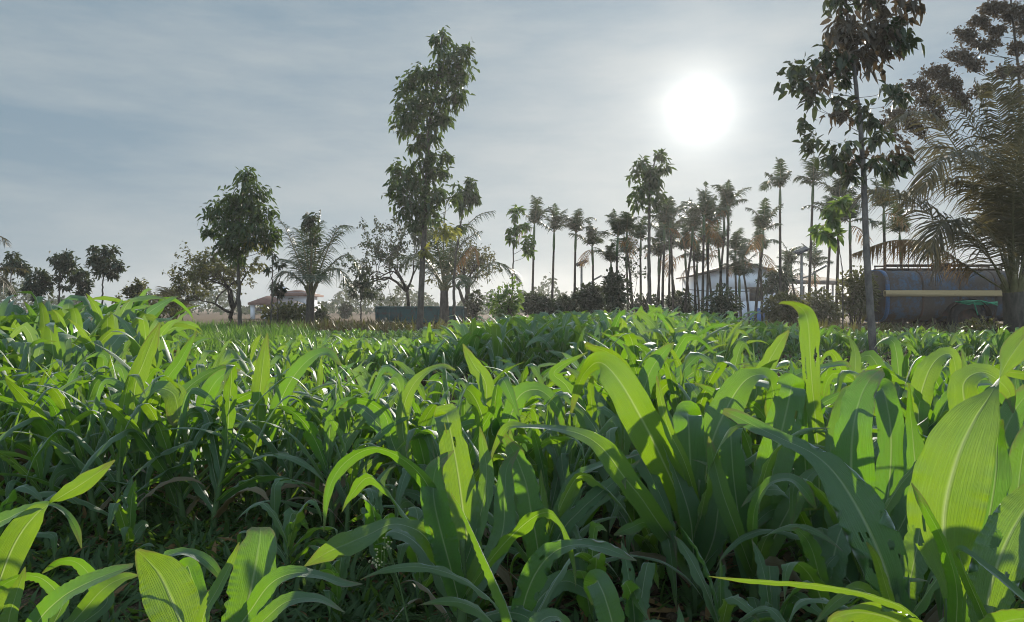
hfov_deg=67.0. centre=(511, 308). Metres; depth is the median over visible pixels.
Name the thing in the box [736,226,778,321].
areca palm
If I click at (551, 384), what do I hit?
maize plant
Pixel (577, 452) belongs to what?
maize plant
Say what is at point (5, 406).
maize plant
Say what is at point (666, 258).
areca palm
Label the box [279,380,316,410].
maize plant
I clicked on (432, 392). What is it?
maize plant
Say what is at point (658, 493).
maize plant
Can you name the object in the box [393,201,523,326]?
coconut palm
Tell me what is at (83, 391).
maize plant
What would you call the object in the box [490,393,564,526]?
maize plant
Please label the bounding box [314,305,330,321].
bush
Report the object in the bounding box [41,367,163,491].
maize plant
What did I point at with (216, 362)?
maize plant
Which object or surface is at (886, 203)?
areca palm
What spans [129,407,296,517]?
maize plant
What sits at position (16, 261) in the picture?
tree
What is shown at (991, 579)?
maize plant
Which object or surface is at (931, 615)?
maize plant
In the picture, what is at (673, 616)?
soil clods
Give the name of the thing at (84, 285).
tree
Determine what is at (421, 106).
young tree
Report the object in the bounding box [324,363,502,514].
maize plant
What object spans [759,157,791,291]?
areca palm
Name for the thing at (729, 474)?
maize plant
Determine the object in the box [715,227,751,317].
areca palm
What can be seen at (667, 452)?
maize plant
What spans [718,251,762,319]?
areca palm
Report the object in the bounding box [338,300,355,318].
bush
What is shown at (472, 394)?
maize plant
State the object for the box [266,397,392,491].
maize plant
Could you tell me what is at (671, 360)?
maize plant
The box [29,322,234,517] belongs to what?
maize plant
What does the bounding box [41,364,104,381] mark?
maize plant
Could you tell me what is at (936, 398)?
maize plant
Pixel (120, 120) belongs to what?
sky
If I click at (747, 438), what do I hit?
maize plant
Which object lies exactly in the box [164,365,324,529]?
maize plant
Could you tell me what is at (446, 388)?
maize plant
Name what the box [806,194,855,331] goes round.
leafy branch tree
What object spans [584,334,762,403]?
maize plant
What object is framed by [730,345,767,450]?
maize plant
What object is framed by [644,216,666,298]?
areca palm
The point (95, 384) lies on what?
maize plant
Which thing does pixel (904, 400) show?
maize plant
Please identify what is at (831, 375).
maize plant
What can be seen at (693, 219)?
areca palm
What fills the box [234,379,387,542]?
maize plant
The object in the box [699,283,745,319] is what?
bush
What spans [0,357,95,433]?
maize plant
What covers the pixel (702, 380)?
maize plant
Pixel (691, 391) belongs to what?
maize plant
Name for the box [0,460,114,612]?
maize plant
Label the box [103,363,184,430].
maize plant
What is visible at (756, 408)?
maize plant
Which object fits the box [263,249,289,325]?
tree
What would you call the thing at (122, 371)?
maize plant
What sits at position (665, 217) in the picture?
areca palm
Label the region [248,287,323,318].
red roofed house
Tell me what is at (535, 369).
maize plant
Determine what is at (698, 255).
areca palm
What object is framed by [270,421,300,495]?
maize plant
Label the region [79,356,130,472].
maize plant
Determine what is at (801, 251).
solar street lamp
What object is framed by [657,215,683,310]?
areca palm
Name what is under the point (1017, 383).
maize plant
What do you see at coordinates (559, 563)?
maize plant
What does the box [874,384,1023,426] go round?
maize plant
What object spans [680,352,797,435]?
maize plant
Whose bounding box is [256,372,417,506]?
maize plant
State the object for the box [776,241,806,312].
areca palm
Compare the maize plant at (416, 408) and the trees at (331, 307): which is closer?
the maize plant at (416, 408)
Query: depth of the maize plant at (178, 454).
3.63 m
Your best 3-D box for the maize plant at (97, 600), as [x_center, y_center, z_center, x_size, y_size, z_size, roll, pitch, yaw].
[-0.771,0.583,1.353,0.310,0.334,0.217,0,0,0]
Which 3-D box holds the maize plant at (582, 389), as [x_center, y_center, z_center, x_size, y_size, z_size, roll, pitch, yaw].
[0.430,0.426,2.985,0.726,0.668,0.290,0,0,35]
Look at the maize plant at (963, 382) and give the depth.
1.90 m
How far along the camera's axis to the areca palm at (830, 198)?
27.89 m
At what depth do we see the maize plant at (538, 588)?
1.47 m
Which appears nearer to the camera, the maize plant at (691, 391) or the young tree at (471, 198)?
the maize plant at (691, 391)
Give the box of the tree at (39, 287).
[19,267,56,303]
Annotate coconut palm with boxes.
[0,236,28,297]
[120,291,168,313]
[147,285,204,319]
[269,210,360,324]
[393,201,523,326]
[844,57,1023,333]
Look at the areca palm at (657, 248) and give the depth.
32.83 m
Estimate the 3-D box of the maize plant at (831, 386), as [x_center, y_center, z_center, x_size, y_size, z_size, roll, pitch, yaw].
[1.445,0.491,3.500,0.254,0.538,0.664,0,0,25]
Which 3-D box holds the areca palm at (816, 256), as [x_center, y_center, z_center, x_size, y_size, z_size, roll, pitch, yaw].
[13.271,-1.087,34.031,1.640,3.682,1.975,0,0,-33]
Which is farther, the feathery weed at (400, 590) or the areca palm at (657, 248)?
the areca palm at (657, 248)
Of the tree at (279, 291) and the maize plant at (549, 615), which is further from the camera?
the tree at (279, 291)
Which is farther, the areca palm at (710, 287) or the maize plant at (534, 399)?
the areca palm at (710, 287)
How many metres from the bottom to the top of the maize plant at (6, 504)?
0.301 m
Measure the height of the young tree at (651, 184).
6.413 m
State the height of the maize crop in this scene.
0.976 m
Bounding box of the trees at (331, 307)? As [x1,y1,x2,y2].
[0,276,847,314]
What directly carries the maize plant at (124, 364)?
on the ground at (209, 317)
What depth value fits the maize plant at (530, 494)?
1.81 m
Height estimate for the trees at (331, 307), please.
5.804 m
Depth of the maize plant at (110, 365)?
3.71 m
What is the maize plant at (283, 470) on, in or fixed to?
on the ground at (209, 317)
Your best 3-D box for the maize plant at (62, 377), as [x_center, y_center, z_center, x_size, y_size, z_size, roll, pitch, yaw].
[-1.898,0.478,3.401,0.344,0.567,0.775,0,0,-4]
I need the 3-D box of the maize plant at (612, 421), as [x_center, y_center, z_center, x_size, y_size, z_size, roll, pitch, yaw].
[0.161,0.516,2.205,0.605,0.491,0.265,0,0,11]
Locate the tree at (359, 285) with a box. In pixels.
[347,268,375,320]
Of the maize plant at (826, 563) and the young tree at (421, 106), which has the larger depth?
the young tree at (421, 106)
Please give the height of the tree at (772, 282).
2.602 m
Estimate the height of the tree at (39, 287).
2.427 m
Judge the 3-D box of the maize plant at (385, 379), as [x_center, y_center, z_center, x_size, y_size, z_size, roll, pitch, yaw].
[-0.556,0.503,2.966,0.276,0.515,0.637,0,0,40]
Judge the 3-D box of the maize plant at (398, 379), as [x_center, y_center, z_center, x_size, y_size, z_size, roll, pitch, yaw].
[-0.551,0.470,2.665,0.716,0.581,0.315,0,0,-2]
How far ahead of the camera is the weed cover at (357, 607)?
2.18 m
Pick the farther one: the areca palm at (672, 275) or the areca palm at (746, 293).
the areca palm at (746, 293)
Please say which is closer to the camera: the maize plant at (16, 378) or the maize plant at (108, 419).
the maize plant at (108, 419)
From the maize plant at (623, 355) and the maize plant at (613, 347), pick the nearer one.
the maize plant at (623, 355)
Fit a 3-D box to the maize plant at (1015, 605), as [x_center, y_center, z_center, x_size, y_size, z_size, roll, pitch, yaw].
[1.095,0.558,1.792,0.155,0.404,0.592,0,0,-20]
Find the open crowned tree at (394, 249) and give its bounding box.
[336,213,440,310]
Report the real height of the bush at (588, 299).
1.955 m
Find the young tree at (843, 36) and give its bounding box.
[773,0,925,353]
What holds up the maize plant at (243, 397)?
on the ground at (209, 317)
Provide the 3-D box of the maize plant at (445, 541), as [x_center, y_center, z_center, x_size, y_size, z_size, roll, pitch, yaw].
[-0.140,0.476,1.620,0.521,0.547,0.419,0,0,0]
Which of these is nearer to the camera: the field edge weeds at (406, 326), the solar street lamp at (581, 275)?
the field edge weeds at (406, 326)
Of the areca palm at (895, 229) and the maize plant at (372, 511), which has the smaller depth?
the maize plant at (372, 511)
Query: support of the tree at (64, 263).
on the ground at (209, 317)
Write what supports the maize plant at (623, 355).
on the ground at (209, 317)
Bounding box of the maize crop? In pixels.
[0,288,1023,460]
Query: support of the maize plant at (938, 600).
on the ground at (209, 317)
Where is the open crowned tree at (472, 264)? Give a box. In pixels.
[425,235,502,305]
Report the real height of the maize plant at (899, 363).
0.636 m
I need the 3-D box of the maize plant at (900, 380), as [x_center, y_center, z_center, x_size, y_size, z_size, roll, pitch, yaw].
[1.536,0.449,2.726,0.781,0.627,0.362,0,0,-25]
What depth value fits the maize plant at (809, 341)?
1.90 m
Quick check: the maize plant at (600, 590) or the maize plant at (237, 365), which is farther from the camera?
the maize plant at (237, 365)
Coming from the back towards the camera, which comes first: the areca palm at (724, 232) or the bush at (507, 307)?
the areca palm at (724, 232)
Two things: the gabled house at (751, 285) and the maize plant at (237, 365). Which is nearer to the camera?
the maize plant at (237, 365)
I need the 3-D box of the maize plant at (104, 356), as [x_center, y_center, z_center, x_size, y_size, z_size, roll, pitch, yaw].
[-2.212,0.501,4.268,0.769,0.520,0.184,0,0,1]
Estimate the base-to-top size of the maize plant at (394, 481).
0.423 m
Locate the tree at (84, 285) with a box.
[65,268,94,310]
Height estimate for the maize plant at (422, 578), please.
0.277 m
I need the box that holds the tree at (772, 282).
[754,268,797,310]
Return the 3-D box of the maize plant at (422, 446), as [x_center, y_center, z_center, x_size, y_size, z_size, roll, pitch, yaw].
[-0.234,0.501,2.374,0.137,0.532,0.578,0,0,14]
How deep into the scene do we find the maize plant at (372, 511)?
2.09 m
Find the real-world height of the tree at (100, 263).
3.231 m
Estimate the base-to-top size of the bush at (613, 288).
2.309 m
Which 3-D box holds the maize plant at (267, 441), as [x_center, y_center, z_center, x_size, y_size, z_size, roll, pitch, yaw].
[-0.813,0.504,2.712,0.819,0.524,0.261,0,0,-15]
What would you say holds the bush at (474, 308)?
on the ground at (209, 317)
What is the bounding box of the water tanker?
[860,263,1007,330]
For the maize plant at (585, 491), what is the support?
on the ground at (209, 317)
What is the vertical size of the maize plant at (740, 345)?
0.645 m
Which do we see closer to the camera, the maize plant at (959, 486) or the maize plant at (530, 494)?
the maize plant at (959, 486)
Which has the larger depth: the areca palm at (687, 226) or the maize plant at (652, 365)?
the areca palm at (687, 226)
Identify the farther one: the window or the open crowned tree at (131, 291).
the window
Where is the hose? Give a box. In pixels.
[955,300,997,314]
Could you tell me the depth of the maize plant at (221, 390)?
3.08 m
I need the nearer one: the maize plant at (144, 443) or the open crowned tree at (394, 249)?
the maize plant at (144, 443)
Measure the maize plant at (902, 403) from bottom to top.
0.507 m
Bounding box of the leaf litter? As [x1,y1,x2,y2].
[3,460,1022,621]
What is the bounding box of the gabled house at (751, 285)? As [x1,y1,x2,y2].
[676,263,778,319]
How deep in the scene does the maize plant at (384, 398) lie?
3.77 m
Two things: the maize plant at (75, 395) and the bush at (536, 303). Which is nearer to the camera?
the maize plant at (75, 395)
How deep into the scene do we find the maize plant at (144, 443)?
2.56 m
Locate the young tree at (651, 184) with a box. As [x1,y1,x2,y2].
[624,148,677,310]
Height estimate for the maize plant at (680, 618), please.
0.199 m
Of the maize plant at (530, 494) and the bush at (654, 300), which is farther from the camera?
the bush at (654, 300)
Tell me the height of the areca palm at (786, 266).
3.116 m
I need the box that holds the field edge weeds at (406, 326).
[235,313,1002,336]
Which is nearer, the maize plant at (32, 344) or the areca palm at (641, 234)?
the maize plant at (32, 344)
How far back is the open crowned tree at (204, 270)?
25.25 m
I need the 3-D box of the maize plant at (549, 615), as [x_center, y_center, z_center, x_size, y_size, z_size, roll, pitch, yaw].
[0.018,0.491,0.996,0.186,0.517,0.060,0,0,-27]
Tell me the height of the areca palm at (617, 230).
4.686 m
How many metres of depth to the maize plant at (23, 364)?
4.23 m
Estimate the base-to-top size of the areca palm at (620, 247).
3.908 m
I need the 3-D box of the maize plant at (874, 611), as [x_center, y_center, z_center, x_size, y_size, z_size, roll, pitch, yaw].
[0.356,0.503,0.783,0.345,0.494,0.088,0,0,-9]
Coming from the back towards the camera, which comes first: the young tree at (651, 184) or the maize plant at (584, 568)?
the young tree at (651, 184)
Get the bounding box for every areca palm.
[511,195,553,297]
[531,203,573,298]
[552,208,596,311]
[569,218,608,291]
[589,242,626,309]
[590,208,636,272]
[605,211,642,313]
[610,235,639,314]
[629,215,657,302]
[642,232,668,300]
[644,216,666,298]
[645,193,690,308]
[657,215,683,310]
[658,197,692,310]
[660,229,679,292]
[667,224,700,302]
[673,198,722,313]
[677,214,720,312]
[680,181,727,312]
[680,242,717,311]
[689,195,731,311]
[695,221,731,294]
[696,225,714,307]
[710,179,751,297]
[714,203,736,296]
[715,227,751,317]
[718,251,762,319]
[729,239,766,322]
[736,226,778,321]
[744,197,783,321]
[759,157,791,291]
[774,261,804,296]
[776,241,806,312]
[787,242,834,290]
[791,156,835,301]
[801,194,836,312]
[809,175,860,308]
[833,189,878,326]
[867,176,910,267]
[869,200,916,322]
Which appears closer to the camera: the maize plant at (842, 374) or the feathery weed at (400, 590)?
the feathery weed at (400, 590)
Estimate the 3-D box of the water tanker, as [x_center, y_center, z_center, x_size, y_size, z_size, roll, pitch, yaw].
[11.420,-0.238,20.770,3.992,1.976,1.900,0,0,0]
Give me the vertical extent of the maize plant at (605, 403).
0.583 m
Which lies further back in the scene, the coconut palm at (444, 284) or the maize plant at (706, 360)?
the coconut palm at (444, 284)
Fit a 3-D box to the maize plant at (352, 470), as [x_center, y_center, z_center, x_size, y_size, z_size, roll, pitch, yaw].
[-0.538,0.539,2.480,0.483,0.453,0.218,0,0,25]
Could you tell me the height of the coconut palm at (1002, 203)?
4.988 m
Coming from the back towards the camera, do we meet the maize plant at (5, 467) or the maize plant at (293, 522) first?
the maize plant at (5, 467)
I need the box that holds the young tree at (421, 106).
[381,25,479,331]
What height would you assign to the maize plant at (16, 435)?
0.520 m
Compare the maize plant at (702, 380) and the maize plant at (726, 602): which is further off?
the maize plant at (702, 380)
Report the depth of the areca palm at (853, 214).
25.80 m
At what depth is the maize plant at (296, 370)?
2.80 m
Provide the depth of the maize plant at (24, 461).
3.18 m
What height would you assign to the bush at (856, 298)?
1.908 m
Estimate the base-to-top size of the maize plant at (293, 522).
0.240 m
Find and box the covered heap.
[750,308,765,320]
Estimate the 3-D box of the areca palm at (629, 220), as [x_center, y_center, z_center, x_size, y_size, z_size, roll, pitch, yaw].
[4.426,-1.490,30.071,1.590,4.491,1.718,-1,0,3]
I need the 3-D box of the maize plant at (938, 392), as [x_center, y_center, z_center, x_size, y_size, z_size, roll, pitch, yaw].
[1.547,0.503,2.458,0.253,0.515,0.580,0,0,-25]
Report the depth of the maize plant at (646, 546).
2.05 m
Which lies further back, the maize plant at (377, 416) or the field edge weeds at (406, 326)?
the field edge weeds at (406, 326)
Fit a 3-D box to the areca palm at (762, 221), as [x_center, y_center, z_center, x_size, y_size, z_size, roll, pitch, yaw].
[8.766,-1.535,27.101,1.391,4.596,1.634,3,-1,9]
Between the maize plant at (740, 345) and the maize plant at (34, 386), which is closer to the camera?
the maize plant at (740, 345)
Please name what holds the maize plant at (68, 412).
on the ground at (209, 317)
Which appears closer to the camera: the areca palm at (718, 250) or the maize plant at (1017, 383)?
the maize plant at (1017, 383)
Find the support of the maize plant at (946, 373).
on the ground at (209, 317)
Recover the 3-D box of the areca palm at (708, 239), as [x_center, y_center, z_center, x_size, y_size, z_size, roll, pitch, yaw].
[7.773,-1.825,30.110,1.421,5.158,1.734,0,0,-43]
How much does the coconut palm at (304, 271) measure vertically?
3.693 m
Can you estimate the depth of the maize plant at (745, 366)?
2.76 m
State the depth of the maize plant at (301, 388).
3.51 m
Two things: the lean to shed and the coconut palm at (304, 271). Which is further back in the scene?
the lean to shed
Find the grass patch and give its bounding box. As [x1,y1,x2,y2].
[170,318,329,376]
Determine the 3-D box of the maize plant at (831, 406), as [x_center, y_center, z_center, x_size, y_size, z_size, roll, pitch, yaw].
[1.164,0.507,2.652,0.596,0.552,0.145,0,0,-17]
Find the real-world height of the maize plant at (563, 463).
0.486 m
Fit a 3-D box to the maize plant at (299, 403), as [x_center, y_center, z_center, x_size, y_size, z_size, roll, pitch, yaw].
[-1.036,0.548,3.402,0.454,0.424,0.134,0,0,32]
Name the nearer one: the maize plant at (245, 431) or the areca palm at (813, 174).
the maize plant at (245, 431)
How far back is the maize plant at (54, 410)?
2.84 m
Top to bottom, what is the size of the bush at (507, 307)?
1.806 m
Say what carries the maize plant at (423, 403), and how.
on the ground at (209, 317)
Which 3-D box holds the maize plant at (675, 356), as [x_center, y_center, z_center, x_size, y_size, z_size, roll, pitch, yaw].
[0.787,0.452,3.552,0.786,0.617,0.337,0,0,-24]
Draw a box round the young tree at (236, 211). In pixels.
[195,166,283,328]
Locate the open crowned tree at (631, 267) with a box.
[616,242,646,311]
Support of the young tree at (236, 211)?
on the ground at (209, 317)
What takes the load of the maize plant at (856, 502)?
on the ground at (209, 317)
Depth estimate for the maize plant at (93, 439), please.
2.85 m
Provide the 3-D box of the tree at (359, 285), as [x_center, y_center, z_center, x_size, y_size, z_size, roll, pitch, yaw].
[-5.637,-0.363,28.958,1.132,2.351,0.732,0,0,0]
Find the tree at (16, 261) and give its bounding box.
[0,251,32,302]
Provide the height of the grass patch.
0.676 m
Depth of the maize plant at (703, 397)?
2.40 m
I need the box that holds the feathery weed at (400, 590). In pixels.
[368,537,456,621]
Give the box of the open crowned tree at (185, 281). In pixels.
[156,267,211,319]
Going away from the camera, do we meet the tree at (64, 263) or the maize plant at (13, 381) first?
the maize plant at (13, 381)
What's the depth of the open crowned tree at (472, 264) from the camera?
34.20 m
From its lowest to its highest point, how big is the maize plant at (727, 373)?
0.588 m
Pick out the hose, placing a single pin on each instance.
(971, 302)
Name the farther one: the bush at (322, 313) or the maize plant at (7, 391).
the bush at (322, 313)
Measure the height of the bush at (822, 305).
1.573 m
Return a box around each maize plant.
[0,339,55,389]
[0,350,96,474]
[0,351,27,462]
[0,354,121,502]
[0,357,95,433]
[0,360,132,477]
[0,361,56,460]
[0,364,75,469]
[0,367,22,447]
[0,369,55,472]
[0,373,91,486]
[0,374,240,540]
[0,377,195,522]
[0,395,85,508]
[0,415,102,524]
[0,425,34,480]
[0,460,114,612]
[0,484,78,560]
[0,557,137,621]
[3,341,26,376]
[10,359,62,380]
[23,370,49,485]
[27,351,131,458]
[27,362,119,395]
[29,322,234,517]
[33,367,69,434]
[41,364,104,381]
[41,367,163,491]
[50,374,112,487]
[61,389,157,501]
[76,365,105,460]
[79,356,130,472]
[80,351,157,381]
[80,388,279,530]
[81,356,113,432]
[81,368,266,519]
[83,390,196,501]
[92,342,245,482]
[100,367,195,385]
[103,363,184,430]
[103,364,152,479]
[107,477,153,552]
[125,414,246,485]
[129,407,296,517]
[132,393,233,519]
[133,382,249,494]
[135,527,361,621]
[151,377,374,520]
[155,345,278,429]
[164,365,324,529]
[177,376,220,457]
[180,361,242,469]
[182,333,348,513]
[186,361,215,413]
[189,362,208,483]
[190,370,366,502]
[230,377,250,429]
[230,499,337,574]
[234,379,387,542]
[236,417,280,466]
[238,398,301,473]
[240,375,269,410]
[251,361,456,517]
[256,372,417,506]
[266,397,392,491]
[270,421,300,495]
[277,420,296,488]
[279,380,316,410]
[280,406,413,531]
[281,382,368,419]
[283,395,314,517]
[286,373,425,497]
[296,384,375,455]
[304,403,575,621]
[309,545,350,614]
[321,367,398,416]
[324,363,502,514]
[351,397,456,509]
[358,466,395,578]
[360,538,636,621]
[367,432,397,504]
[381,383,433,417]
[387,414,426,490]
[391,352,567,466]
[393,506,485,620]
[394,391,441,426]
[395,382,455,516]
[395,401,524,596]
[411,376,584,538]
[413,394,471,446]
[426,364,604,463]
[448,399,702,598]
[451,344,564,570]
[451,493,570,621]
[478,404,632,551]
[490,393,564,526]
[491,351,824,603]
[492,371,568,408]
[495,420,589,571]
[499,406,640,495]
[502,381,543,413]
[508,485,623,580]
[518,401,594,476]
[524,395,586,568]
[531,343,687,438]
[538,376,677,609]
[541,332,704,452]
[542,366,615,475]
[549,342,674,555]
[553,385,603,521]
[554,352,789,455]
[559,344,718,495]
[563,521,606,621]
[580,342,616,358]
[581,471,648,495]
[583,569,661,621]
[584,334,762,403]
[586,412,748,572]
[602,369,827,473]
[609,333,673,488]
[609,494,681,585]
[619,541,658,621]
[635,357,680,449]
[638,349,752,533]
[639,346,723,416]
[664,341,708,380]
[674,383,839,549]
[674,525,775,621]
[677,605,684,621]
[679,340,826,430]
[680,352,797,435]
[686,377,749,449]
[691,301,878,581]
[705,373,841,601]
[709,539,827,621]
[709,576,1023,621]
[710,358,827,376]
[713,355,723,363]
[716,368,923,607]
[717,449,804,581]
[720,330,850,454]
[722,408,944,621]
[725,365,802,395]
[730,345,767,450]
[739,606,811,621]
[742,360,831,468]
[743,353,749,434]
[744,370,910,421]
[781,523,926,621]
[808,446,943,620]
[820,336,860,405]
[820,367,836,395]
[822,366,934,436]
[824,402,948,436]
[825,375,904,437]
[847,336,945,390]
[865,350,999,409]
[867,532,943,621]
[872,347,999,438]
[872,363,1023,453]
[873,387,906,416]
[873,397,932,419]
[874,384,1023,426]
[892,381,902,397]
[901,407,925,443]
[907,326,1023,621]
[932,378,946,410]
[934,388,942,396]
[942,360,950,390]
[953,425,1023,621]
[961,350,995,377]
[968,344,994,365]
[1010,578,1023,608]
[1011,365,1021,389]
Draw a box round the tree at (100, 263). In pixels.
[82,244,129,303]
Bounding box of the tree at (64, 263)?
[46,248,82,304]
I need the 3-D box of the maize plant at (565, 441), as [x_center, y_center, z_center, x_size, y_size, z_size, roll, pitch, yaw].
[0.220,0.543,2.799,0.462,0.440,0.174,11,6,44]
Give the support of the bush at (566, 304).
on the ground at (209, 317)
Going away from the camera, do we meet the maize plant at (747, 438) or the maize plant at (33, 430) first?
the maize plant at (747, 438)
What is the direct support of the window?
in the gabled house at (751, 285)
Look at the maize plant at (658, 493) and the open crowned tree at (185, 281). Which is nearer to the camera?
the maize plant at (658, 493)
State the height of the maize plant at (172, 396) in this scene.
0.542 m
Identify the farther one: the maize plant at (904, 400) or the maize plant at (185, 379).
the maize plant at (185, 379)
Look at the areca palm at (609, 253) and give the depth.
31.62 m
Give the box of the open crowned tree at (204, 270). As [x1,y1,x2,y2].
[149,241,271,322]
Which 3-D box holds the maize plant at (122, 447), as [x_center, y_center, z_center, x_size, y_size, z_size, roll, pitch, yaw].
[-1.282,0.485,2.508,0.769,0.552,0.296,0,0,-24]
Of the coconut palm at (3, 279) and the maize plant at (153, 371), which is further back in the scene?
the coconut palm at (3, 279)
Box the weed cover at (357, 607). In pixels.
[0,457,1023,621]
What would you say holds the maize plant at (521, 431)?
on the ground at (209, 317)
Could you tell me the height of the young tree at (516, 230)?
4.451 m
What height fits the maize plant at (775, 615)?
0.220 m
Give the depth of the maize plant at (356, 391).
3.88 m
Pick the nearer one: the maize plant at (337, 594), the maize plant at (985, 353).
the maize plant at (337, 594)
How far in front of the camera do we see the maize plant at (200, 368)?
3.31 m
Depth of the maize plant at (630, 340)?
2.90 m
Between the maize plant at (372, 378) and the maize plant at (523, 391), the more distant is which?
the maize plant at (372, 378)
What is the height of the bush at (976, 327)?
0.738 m
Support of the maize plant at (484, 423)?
on the ground at (209, 317)
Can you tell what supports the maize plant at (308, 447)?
on the ground at (209, 317)
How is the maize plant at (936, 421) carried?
on the ground at (209, 317)
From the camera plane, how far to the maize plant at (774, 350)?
2.50 m
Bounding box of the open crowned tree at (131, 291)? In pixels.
[111,277,152,309]
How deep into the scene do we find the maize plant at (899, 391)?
3.24 m
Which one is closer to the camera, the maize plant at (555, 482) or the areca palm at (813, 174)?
the maize plant at (555, 482)
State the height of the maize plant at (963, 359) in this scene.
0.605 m
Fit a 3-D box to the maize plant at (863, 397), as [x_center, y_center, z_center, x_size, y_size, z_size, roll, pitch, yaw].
[0.807,0.444,1.787,0.722,0.612,0.307,0,0,0]
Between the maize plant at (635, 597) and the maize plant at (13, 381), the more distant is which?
the maize plant at (13, 381)
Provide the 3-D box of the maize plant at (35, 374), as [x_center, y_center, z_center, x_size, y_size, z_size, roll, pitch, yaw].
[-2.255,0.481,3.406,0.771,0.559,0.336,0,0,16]
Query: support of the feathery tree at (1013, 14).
on the ground at (209, 317)
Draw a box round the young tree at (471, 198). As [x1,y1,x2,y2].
[450,176,481,319]
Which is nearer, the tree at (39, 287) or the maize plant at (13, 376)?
the maize plant at (13, 376)
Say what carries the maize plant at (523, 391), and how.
on the ground at (209, 317)
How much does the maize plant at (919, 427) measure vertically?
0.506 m
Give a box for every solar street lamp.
[576,259,601,288]
[793,246,826,299]
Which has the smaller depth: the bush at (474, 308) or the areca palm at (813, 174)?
the areca palm at (813, 174)
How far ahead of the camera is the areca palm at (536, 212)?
30.93 m
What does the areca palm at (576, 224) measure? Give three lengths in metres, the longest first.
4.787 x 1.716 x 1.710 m
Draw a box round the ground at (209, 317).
[3,309,1023,621]
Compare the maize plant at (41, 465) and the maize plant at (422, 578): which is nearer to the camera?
the maize plant at (422, 578)
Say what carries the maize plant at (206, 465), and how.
on the ground at (209, 317)
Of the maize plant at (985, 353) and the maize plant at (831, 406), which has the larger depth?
the maize plant at (985, 353)
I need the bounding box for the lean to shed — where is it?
[778,275,856,313]
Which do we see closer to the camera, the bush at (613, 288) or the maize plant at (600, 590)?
the maize plant at (600, 590)
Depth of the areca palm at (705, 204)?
28.83 m
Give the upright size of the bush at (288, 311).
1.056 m
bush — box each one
[260,300,305,322]
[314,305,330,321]
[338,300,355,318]
[464,289,484,320]
[483,276,524,319]
[519,290,564,316]
[555,293,576,313]
[570,282,604,313]
[600,266,633,312]
[627,292,660,312]
[664,288,698,315]
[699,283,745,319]
[758,289,816,325]
[800,287,845,325]
[834,265,881,325]
[959,315,1002,332]
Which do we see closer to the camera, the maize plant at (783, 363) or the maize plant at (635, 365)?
the maize plant at (635, 365)
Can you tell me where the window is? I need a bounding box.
[747,287,763,300]
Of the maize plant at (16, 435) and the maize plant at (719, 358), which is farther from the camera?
the maize plant at (719, 358)
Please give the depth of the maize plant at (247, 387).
4.10 m
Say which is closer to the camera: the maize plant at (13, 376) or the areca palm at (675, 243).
the maize plant at (13, 376)
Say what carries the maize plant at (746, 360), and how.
on the ground at (209, 317)
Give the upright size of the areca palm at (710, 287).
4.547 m
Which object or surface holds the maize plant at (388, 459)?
on the ground at (209, 317)
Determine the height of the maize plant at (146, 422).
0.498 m
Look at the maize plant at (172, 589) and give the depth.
1.20 m
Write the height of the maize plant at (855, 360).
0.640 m
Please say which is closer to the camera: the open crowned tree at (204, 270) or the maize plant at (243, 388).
the maize plant at (243, 388)
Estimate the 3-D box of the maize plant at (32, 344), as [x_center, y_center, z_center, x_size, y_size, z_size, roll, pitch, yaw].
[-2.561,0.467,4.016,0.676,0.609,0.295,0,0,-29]
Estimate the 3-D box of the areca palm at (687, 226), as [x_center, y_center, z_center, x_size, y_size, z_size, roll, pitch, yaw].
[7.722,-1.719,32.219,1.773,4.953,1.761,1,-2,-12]
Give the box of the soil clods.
[5,474,935,621]
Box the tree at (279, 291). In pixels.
[268,281,288,321]
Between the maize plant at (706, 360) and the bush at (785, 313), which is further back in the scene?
the bush at (785, 313)
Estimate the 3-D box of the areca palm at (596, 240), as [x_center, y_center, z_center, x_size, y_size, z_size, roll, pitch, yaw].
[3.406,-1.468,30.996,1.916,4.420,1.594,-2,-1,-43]
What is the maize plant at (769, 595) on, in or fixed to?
on the ground at (209, 317)
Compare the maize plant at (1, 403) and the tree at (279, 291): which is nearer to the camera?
the maize plant at (1, 403)
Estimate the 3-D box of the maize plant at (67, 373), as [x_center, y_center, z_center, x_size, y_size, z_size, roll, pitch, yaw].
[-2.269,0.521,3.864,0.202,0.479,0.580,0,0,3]
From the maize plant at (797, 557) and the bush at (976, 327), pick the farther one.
the bush at (976, 327)
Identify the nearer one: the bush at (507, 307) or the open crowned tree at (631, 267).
the bush at (507, 307)
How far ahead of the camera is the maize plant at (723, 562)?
2.01 m
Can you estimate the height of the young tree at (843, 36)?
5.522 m
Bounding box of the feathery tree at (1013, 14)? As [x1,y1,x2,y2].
[879,0,1023,274]
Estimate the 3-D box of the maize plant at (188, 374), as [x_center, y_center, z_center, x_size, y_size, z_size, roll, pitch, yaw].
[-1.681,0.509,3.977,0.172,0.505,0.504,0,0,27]
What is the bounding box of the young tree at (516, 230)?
[505,204,536,315]
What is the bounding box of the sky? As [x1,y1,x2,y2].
[0,0,1023,308]

